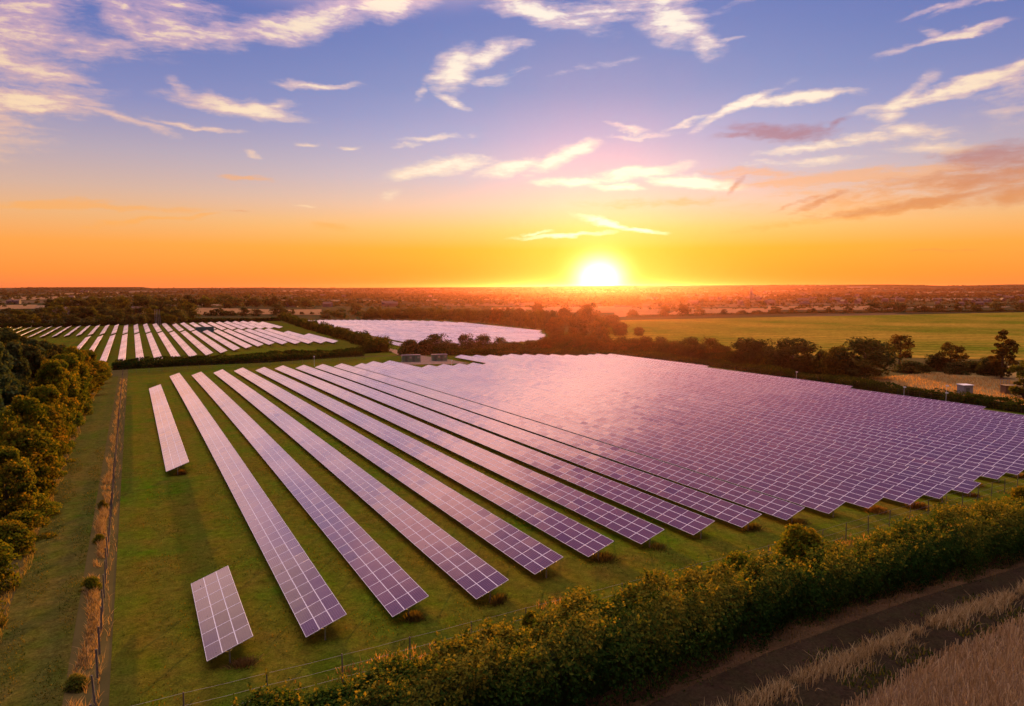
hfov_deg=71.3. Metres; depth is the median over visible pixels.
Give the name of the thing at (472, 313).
broadleaf tree
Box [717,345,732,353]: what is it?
shrub
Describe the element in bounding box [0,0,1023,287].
sky
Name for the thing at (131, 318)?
broadleaf tree
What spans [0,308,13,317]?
broadleaf tree
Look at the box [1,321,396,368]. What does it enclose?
back field
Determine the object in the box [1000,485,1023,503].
shrub
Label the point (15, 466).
broadleaf tree
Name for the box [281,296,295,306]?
broadleaf tree
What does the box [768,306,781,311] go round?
broadleaf tree
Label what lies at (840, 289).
ripe field
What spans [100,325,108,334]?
solar row
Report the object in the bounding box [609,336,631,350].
broadleaf tree
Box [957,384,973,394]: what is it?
utility kiosk
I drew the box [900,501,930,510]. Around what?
weed clump
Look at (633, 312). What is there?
shrub
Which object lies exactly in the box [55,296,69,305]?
broadleaf tree
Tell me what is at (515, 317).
broadleaf tree
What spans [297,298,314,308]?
broadleaf tree
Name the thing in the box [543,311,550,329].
broadleaf tree
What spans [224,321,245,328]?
solar row
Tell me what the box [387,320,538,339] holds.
solar row
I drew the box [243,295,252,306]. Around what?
broadleaf tree
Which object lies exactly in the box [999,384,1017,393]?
timber shed
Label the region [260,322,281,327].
solar row
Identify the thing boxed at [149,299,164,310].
broadleaf tree
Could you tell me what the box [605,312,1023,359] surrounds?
green field
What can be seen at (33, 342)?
pine tree
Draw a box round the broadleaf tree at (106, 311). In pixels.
[96,306,117,317]
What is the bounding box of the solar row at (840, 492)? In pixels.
[367,361,883,508]
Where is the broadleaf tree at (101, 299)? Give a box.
[99,297,109,304]
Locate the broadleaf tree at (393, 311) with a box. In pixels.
[389,308,397,319]
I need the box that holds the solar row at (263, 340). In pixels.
[234,329,274,344]
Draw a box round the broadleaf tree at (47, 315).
[31,312,52,323]
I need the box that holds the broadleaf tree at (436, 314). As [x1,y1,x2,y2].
[432,309,440,319]
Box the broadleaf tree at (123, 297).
[117,295,129,307]
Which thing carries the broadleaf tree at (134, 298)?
on the ground at (102, 686)
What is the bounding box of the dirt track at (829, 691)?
[646,566,1023,705]
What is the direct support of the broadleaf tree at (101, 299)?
on the ground at (102, 686)
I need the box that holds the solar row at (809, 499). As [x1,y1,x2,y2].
[354,363,845,516]
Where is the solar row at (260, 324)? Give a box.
[249,321,272,327]
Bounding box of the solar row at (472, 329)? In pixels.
[395,320,542,338]
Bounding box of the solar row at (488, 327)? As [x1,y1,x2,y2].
[431,321,540,333]
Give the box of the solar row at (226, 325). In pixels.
[216,322,234,328]
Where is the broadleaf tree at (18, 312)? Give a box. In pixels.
[9,309,24,318]
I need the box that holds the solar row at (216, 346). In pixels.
[192,330,227,352]
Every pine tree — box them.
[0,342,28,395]
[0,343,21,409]
[0,379,9,421]
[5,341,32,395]
[25,338,47,370]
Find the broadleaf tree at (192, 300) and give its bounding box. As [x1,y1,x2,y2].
[184,294,196,304]
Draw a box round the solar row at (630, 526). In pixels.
[275,365,663,547]
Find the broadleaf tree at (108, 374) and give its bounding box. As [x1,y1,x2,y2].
[95,360,112,380]
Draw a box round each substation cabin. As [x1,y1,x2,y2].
[401,354,420,361]
[431,354,447,360]
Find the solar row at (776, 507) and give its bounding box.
[334,363,804,521]
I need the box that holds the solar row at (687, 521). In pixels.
[296,365,713,538]
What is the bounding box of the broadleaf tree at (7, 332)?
[0,326,21,348]
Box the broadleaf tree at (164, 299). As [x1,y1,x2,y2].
[161,297,169,307]
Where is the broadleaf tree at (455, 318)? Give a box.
[451,309,460,321]
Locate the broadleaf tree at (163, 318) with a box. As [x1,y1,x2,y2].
[153,311,169,324]
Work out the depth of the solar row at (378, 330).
510.78 m
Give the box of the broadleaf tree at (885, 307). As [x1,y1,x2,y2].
[880,304,901,310]
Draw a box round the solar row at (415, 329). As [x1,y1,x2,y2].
[349,320,493,341]
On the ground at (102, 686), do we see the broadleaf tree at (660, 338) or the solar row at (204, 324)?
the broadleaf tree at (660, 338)
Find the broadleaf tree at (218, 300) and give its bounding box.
[212,293,234,307]
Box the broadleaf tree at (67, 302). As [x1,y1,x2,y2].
[63,297,75,306]
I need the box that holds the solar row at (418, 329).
[355,320,508,341]
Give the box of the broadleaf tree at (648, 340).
[636,336,656,350]
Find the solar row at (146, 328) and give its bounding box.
[143,323,149,332]
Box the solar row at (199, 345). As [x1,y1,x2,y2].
[181,331,212,356]
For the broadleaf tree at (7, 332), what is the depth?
162.97 m
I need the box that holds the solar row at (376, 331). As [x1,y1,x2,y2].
[317,320,426,339]
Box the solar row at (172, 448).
[149,384,188,474]
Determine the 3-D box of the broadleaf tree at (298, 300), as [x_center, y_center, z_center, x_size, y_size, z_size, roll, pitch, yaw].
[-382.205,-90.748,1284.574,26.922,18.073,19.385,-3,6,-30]
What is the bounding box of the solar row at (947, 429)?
[501,355,1023,444]
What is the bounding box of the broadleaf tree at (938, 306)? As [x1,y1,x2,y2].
[932,304,945,309]
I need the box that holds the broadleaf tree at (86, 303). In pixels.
[76,298,90,306]
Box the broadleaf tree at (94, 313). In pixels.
[82,307,97,319]
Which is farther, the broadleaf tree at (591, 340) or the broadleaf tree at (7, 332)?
the broadleaf tree at (591, 340)
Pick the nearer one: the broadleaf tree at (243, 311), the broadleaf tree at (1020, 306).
the broadleaf tree at (243, 311)
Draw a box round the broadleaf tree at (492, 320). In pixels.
[488,309,496,323]
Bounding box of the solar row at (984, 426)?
[523,354,1023,434]
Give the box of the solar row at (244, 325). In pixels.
[232,321,254,328]
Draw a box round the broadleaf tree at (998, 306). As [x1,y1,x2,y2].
[989,302,1003,309]
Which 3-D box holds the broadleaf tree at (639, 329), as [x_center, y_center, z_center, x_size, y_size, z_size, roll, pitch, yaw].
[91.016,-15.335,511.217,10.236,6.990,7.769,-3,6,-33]
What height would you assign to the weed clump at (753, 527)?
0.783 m
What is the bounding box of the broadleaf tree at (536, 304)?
[531,301,543,311]
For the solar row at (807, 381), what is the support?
on the grass field at (139, 649)
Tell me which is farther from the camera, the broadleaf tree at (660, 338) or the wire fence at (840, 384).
the broadleaf tree at (660, 338)
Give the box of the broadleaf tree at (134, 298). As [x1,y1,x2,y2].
[130,294,142,302]
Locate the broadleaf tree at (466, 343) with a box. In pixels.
[457,333,477,350]
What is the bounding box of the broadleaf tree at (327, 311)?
[318,309,333,318]
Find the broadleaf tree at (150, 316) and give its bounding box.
[144,312,159,323]
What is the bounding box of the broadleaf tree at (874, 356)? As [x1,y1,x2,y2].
[826,336,903,379]
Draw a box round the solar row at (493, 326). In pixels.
[444,321,538,331]
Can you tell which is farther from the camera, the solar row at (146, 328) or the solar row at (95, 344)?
the solar row at (146, 328)
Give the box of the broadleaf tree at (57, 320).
[52,315,63,323]
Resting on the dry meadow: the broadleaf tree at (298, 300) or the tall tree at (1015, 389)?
the tall tree at (1015, 389)
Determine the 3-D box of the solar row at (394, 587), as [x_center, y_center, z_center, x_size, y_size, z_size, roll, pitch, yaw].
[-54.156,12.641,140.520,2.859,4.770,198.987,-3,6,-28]
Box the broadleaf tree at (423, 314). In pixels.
[421,310,427,319]
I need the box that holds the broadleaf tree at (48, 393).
[27,384,74,440]
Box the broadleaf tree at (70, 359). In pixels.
[49,352,89,414]
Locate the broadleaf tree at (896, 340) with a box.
[882,334,914,363]
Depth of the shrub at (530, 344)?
354.05 m
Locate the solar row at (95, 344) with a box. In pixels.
[89,335,102,350]
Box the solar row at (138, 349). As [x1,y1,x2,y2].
[134,333,143,357]
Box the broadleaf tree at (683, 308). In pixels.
[675,303,691,315]
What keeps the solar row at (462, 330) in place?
on the field at (522, 342)
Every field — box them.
[0,305,36,308]
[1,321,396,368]
[10,296,60,299]
[109,355,1023,705]
[195,308,321,314]
[280,290,343,291]
[282,319,602,349]
[492,306,613,312]
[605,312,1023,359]
[614,307,661,316]
[666,308,767,314]
[768,306,868,309]
[799,288,892,289]
[859,625,1023,705]
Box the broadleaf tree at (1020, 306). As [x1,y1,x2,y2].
[1014,303,1023,309]
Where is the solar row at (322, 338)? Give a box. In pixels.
[305,333,336,343]
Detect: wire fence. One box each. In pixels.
[89,371,122,705]
[130,355,359,371]
[133,475,1020,705]
[620,353,1021,411]
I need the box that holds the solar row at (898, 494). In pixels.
[383,360,924,507]
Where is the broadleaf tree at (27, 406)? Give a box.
[0,395,59,474]
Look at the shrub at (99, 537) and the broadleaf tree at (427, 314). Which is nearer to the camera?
the shrub at (99, 537)
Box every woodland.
[0,287,640,307]
[2,284,1022,289]
[604,287,1023,309]
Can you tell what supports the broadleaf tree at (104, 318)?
on the back field at (70, 339)
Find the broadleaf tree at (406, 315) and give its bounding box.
[401,310,411,319]
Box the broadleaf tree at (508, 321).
[504,308,515,325]
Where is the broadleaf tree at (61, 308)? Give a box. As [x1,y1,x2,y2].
[53,305,67,316]
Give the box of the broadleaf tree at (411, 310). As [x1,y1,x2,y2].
[407,308,417,319]
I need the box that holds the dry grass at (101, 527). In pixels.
[66,379,125,705]
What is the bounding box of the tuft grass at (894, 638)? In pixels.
[699,579,1023,705]
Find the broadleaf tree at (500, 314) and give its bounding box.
[492,308,502,324]
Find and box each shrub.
[0,414,33,498]
[0,519,37,555]
[0,539,21,593]
[0,600,6,625]
[1,508,57,540]
[26,493,62,518]
[43,483,58,496]
[55,456,67,478]
[61,441,75,462]
[62,673,90,692]
[66,424,77,436]
[67,435,75,448]
[72,411,84,426]
[78,575,102,593]
[80,400,93,414]
[91,534,105,542]
[97,499,108,509]
[203,310,218,315]
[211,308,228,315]
[227,310,237,315]
[396,339,422,355]
[416,340,432,354]
[448,342,458,347]
[508,341,525,349]
[523,340,539,348]
[626,309,639,315]
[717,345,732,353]
[720,549,756,589]
[772,523,824,567]
[814,350,828,364]
[816,345,851,376]
[891,360,935,373]
[912,306,932,310]
[922,354,946,371]
[941,361,972,374]
[965,360,980,372]
[974,356,999,375]
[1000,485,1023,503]
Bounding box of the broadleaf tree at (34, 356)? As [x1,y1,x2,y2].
[20,343,45,395]
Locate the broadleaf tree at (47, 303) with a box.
[45,299,53,307]
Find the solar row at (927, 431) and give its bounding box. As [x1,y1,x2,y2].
[487,355,1023,450]
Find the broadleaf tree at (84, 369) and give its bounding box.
[61,345,93,402]
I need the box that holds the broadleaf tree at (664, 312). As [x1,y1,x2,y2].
[657,304,669,315]
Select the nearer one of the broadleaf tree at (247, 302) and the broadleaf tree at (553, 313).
the broadleaf tree at (553, 313)
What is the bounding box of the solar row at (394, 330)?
[331,320,475,342]
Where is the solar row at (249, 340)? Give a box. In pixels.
[224,329,262,347]
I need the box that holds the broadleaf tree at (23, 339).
[20,335,30,343]
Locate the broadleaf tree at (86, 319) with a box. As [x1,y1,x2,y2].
[80,316,94,323]
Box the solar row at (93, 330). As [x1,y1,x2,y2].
[88,325,99,334]
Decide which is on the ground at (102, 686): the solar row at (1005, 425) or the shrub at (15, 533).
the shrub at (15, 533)
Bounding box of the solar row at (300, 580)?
[170,373,346,639]
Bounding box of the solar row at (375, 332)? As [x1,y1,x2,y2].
[308,320,420,341]
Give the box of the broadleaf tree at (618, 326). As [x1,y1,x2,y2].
[611,322,629,335]
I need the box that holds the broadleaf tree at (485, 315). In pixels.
[481,307,490,323]
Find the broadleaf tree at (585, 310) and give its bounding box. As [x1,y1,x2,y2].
[575,303,600,322]
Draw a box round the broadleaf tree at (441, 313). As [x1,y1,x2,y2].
[438,309,447,320]
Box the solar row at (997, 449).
[472,355,1023,457]
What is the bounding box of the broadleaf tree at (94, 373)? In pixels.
[79,350,99,400]
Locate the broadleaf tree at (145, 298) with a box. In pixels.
[138,294,151,304]
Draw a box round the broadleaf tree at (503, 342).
[492,336,509,349]
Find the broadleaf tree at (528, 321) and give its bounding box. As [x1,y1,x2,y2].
[525,309,531,328]
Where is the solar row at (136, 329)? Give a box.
[134,323,138,332]
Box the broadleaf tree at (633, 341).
[626,338,644,348]
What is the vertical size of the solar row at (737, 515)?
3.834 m
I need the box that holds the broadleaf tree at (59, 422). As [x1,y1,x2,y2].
[35,403,69,458]
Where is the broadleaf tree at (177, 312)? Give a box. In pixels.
[170,308,189,323]
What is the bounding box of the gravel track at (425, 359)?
[389,348,465,364]
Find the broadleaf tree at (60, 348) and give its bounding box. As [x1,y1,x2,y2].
[46,344,65,355]
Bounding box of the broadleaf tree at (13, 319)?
[4,314,19,322]
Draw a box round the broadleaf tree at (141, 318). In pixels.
[133,313,149,324]
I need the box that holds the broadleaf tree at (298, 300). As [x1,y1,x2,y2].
[293,298,302,306]
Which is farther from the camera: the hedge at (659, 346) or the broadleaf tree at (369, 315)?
the broadleaf tree at (369, 315)
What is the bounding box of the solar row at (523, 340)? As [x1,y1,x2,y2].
[374,320,526,341]
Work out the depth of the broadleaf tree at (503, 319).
655.58 m
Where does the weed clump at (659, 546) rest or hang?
on the grass field at (139, 649)
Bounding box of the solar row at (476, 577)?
[214,369,507,602]
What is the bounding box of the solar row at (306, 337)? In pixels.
[284,331,324,342]
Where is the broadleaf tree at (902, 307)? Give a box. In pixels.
[895,303,907,310]
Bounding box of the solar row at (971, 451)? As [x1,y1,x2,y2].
[456,355,1023,464]
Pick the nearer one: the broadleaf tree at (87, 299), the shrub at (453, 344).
the shrub at (453, 344)
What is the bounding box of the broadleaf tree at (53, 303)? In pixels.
[49,298,64,310]
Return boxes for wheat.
[841,610,1023,705]
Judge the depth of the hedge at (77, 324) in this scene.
591.47 m
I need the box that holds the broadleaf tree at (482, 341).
[472,333,496,349]
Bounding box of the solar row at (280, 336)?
[255,328,299,343]
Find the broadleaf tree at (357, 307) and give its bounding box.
[347,302,361,315]
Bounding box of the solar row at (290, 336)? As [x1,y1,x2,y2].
[265,328,312,344]
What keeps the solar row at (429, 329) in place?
on the field at (522, 342)
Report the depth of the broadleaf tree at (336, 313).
765.76 m
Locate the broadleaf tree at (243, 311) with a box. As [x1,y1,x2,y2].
[237,307,251,315]
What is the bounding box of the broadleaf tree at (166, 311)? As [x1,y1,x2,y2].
[156,307,173,316]
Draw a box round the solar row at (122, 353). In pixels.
[118,334,126,359]
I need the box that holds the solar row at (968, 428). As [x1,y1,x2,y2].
[509,354,1023,439]
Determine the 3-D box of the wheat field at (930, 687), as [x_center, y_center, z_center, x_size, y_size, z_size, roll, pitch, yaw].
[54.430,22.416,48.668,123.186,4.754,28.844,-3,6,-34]
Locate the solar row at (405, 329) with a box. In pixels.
[343,320,489,342]
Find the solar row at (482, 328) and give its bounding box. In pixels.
[412,320,545,335]
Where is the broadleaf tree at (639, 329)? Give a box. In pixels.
[633,327,645,335]
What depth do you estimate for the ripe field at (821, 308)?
1237.49 m
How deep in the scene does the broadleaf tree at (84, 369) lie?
155.66 m
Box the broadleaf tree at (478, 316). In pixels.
[474,309,483,323]
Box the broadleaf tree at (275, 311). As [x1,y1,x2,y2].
[268,304,288,314]
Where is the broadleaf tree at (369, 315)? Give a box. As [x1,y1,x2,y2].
[364,308,373,318]
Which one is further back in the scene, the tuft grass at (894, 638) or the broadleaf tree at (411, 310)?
the broadleaf tree at (411, 310)
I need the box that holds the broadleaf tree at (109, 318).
[99,315,114,323]
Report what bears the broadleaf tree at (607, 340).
on the ground at (102, 686)
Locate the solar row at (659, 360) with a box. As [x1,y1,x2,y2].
[608,354,706,366]
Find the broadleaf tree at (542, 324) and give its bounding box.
[538,310,544,330]
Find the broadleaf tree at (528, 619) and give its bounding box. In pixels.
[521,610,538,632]
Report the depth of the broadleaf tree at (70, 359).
142.12 m
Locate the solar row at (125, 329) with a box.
[123,325,127,333]
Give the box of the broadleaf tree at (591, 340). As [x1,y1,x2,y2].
[580,334,603,352]
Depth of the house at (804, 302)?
1402.99 m
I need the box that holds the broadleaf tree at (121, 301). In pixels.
[114,298,130,309]
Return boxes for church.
[749,286,753,298]
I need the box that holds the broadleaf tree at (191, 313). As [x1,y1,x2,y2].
[182,307,200,318]
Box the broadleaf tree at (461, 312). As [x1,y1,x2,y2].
[456,310,465,321]
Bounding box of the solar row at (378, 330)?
[318,320,454,342]
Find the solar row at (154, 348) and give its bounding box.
[146,333,161,359]
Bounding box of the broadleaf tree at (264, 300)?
[260,297,274,306]
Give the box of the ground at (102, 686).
[0,284,1023,705]
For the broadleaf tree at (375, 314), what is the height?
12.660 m
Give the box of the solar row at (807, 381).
[595,354,852,387]
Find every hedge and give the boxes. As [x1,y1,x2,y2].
[0,317,280,327]
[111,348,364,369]
[231,494,1023,705]
[277,312,393,352]
[431,347,730,367]
[551,339,842,375]
[626,310,1023,316]
[720,360,1023,412]
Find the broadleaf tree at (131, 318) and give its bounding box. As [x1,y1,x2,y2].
[120,315,139,325]
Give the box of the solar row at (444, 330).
[367,320,521,341]
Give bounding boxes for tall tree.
[985,329,1019,377]
[1007,359,1023,397]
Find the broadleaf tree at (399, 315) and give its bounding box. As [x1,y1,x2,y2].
[395,308,405,319]
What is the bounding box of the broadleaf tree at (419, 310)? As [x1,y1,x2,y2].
[414,307,422,318]
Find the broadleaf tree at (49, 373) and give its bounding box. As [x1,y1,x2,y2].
[29,359,79,427]
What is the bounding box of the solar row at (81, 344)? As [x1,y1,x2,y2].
[77,336,89,348]
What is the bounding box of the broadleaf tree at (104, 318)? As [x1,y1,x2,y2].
[94,314,106,325]
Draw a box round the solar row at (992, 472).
[468,363,1007,481]
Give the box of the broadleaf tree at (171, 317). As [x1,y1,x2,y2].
[164,314,177,325]
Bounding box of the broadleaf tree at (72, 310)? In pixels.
[61,305,81,317]
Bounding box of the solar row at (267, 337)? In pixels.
[245,329,286,343]
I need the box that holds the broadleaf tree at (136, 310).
[132,305,146,316]
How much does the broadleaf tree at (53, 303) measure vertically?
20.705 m
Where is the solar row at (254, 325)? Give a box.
[241,321,263,328]
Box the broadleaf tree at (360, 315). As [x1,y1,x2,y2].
[355,310,368,318]
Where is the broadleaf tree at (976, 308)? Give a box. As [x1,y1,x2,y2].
[971,305,981,310]
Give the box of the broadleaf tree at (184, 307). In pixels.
[178,301,198,311]
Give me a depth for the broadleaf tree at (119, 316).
582.85 m
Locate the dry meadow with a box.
[849,366,1023,404]
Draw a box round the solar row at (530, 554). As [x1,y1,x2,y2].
[235,368,562,577]
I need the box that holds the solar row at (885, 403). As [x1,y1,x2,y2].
[549,354,1023,425]
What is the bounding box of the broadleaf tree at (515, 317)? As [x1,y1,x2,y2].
[511,311,521,325]
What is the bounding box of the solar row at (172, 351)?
[158,332,179,356]
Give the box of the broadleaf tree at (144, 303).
[137,299,150,311]
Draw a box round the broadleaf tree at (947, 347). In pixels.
[935,342,969,362]
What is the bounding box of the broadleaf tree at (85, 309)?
[74,305,92,318]
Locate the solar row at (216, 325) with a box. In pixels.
[208,322,225,329]
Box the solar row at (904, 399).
[578,355,1023,418]
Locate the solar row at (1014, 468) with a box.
[483,362,1023,477]
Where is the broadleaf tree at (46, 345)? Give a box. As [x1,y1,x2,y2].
[38,340,58,361]
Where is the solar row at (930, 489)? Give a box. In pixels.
[422,365,952,501]
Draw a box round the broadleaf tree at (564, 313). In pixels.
[556,306,574,326]
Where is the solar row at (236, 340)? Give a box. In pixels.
[214,329,250,347]
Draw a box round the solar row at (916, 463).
[454,363,982,480]
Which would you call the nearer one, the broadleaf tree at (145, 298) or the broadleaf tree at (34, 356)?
the broadleaf tree at (34, 356)
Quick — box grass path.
[0,376,118,705]
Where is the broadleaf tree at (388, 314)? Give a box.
[382,308,392,318]
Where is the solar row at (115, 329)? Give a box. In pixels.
[111,324,118,333]
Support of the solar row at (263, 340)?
on the back field at (70, 339)
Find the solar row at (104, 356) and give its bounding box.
[100,335,114,360]
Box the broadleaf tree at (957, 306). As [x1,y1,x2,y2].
[953,304,962,310]
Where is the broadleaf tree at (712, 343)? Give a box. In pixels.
[697,337,723,357]
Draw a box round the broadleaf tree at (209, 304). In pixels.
[202,298,217,306]
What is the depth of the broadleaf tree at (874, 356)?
261.74 m
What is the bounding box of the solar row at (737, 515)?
[315,364,761,530]
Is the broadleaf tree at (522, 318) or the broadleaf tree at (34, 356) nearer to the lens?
the broadleaf tree at (34, 356)
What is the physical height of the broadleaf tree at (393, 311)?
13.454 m
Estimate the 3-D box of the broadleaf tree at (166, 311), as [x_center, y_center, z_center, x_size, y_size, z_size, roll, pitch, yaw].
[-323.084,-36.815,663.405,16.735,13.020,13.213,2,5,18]
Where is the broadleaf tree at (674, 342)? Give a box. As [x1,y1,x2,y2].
[669,340,680,354]
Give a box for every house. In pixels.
[323,302,332,306]
[385,302,397,305]
[691,300,698,304]
[767,300,774,304]
[799,301,809,304]
[840,299,847,303]
[975,301,983,304]
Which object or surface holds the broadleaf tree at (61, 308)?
on the ground at (102, 686)
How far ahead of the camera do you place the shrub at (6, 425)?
84.33 m
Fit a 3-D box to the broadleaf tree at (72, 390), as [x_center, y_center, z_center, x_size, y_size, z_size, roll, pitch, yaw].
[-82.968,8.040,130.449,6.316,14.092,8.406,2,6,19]
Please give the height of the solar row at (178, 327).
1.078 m
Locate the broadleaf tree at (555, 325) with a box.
[545,317,564,335]
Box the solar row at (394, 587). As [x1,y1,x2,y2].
[192,372,427,618]
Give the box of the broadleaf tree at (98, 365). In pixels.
[85,349,108,392]
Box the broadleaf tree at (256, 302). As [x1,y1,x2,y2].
[251,296,262,307]
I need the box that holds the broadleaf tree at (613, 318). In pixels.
[602,314,620,326]
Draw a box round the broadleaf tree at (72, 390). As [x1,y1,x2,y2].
[49,359,80,418]
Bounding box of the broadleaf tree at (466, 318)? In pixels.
[463,308,471,321]
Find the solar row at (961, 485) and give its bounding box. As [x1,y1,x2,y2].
[437,364,980,496]
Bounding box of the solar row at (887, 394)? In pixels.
[587,354,984,408]
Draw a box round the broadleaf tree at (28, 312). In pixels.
[23,309,34,314]
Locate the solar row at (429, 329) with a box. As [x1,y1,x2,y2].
[361,320,513,341]
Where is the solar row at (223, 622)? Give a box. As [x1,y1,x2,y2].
[191,566,252,663]
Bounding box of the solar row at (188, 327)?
[181,322,194,330]
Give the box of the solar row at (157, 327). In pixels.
[152,323,161,331]
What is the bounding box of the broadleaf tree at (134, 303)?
[128,300,143,309]
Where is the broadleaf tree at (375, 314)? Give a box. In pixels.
[371,309,379,319]
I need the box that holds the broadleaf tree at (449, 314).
[444,310,453,320]
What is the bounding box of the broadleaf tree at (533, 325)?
[530,309,540,329]
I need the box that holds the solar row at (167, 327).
[162,323,171,331]
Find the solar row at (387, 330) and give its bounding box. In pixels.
[325,320,458,342]
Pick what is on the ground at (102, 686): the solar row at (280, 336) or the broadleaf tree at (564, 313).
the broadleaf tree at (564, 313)
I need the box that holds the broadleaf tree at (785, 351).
[762,337,821,371]
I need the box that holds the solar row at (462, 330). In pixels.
[380,320,533,340]
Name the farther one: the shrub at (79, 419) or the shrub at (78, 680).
the shrub at (79, 419)
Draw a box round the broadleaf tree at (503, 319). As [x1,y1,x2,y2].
[499,310,510,324]
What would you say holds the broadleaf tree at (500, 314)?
on the ground at (102, 686)
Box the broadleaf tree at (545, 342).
[536,336,555,348]
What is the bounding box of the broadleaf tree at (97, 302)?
[88,297,101,306]
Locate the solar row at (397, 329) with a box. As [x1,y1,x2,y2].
[337,320,475,341]
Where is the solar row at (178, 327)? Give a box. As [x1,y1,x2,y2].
[172,324,183,330]
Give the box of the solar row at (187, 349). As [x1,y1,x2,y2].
[170,331,196,355]
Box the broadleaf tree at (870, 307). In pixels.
[863,302,879,310]
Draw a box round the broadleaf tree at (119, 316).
[114,312,126,324]
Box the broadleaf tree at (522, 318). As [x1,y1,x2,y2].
[518,311,526,327]
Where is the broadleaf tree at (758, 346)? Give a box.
[749,338,774,365]
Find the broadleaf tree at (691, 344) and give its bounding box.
[675,337,706,358]
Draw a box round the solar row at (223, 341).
[203,330,238,349]
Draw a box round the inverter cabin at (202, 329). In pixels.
[195,327,213,332]
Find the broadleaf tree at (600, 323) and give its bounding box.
[589,317,613,338]
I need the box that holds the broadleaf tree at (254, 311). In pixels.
[248,309,264,315]
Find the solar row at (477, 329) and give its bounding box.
[403,320,543,336]
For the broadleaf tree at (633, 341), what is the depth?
367.36 m
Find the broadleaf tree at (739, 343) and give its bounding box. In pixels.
[729,337,754,362]
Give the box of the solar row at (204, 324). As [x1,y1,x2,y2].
[199,322,215,328]
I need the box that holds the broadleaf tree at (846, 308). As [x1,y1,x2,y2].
[842,306,853,311]
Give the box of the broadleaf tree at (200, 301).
[197,295,213,306]
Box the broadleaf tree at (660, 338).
[654,336,668,347]
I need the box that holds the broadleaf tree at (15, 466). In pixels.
[0,446,39,520]
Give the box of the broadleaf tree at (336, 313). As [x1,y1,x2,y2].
[333,308,349,318]
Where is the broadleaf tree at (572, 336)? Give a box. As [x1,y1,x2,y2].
[562,332,582,348]
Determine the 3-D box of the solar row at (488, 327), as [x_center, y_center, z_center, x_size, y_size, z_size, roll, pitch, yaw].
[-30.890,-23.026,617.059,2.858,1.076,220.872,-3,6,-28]
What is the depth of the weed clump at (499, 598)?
56.46 m
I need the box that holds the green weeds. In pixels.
[689,592,1023,705]
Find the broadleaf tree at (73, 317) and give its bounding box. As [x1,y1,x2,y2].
[59,314,77,326]
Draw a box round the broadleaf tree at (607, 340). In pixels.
[595,335,617,351]
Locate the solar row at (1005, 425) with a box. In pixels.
[536,354,1023,429]
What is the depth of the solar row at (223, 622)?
51.23 m
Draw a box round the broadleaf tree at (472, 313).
[469,309,478,322]
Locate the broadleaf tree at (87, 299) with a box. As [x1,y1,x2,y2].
[85,296,97,305]
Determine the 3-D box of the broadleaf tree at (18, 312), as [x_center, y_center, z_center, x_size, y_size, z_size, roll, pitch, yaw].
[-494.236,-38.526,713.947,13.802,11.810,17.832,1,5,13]
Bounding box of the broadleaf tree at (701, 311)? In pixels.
[693,308,705,315]
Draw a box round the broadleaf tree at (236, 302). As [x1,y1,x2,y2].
[226,296,242,306]
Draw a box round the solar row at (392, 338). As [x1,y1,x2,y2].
[334,326,418,342]
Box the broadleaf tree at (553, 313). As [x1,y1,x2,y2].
[551,310,556,331]
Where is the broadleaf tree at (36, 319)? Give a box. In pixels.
[25,313,41,323]
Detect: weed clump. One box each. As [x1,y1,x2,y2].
[175,469,185,475]
[220,654,268,671]
[398,609,428,624]
[482,592,511,606]
[579,551,625,564]
[646,541,672,551]
[742,522,763,532]
[785,516,815,526]
[862,505,895,514]
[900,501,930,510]
[963,492,983,497]
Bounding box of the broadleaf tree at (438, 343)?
[424,334,452,348]
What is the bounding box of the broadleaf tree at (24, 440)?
[0,427,60,498]
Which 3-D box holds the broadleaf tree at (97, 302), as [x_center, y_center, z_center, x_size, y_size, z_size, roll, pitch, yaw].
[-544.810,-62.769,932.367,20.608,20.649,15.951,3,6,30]
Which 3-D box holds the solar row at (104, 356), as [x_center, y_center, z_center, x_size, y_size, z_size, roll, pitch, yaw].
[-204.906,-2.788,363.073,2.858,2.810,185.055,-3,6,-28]
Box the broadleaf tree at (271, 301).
[268,294,280,305]
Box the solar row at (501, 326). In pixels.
[458,322,540,331]
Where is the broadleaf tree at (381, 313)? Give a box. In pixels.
[377,308,385,319]
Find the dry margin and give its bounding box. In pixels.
[571,551,1023,705]
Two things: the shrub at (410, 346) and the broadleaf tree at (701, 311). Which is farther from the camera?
the broadleaf tree at (701, 311)
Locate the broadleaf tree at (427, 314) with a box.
[425,307,435,319]
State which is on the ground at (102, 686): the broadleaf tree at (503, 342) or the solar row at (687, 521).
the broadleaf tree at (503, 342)
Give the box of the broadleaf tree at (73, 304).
[69,298,82,310]
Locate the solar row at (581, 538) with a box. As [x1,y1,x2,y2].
[256,367,613,558]
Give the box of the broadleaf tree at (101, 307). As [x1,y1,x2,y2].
[92,302,114,310]
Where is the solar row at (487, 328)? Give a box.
[421,320,544,334]
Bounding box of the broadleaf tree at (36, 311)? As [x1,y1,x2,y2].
[33,306,46,314]
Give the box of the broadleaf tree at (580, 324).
[565,316,591,337]
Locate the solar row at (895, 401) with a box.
[563,354,1023,421]

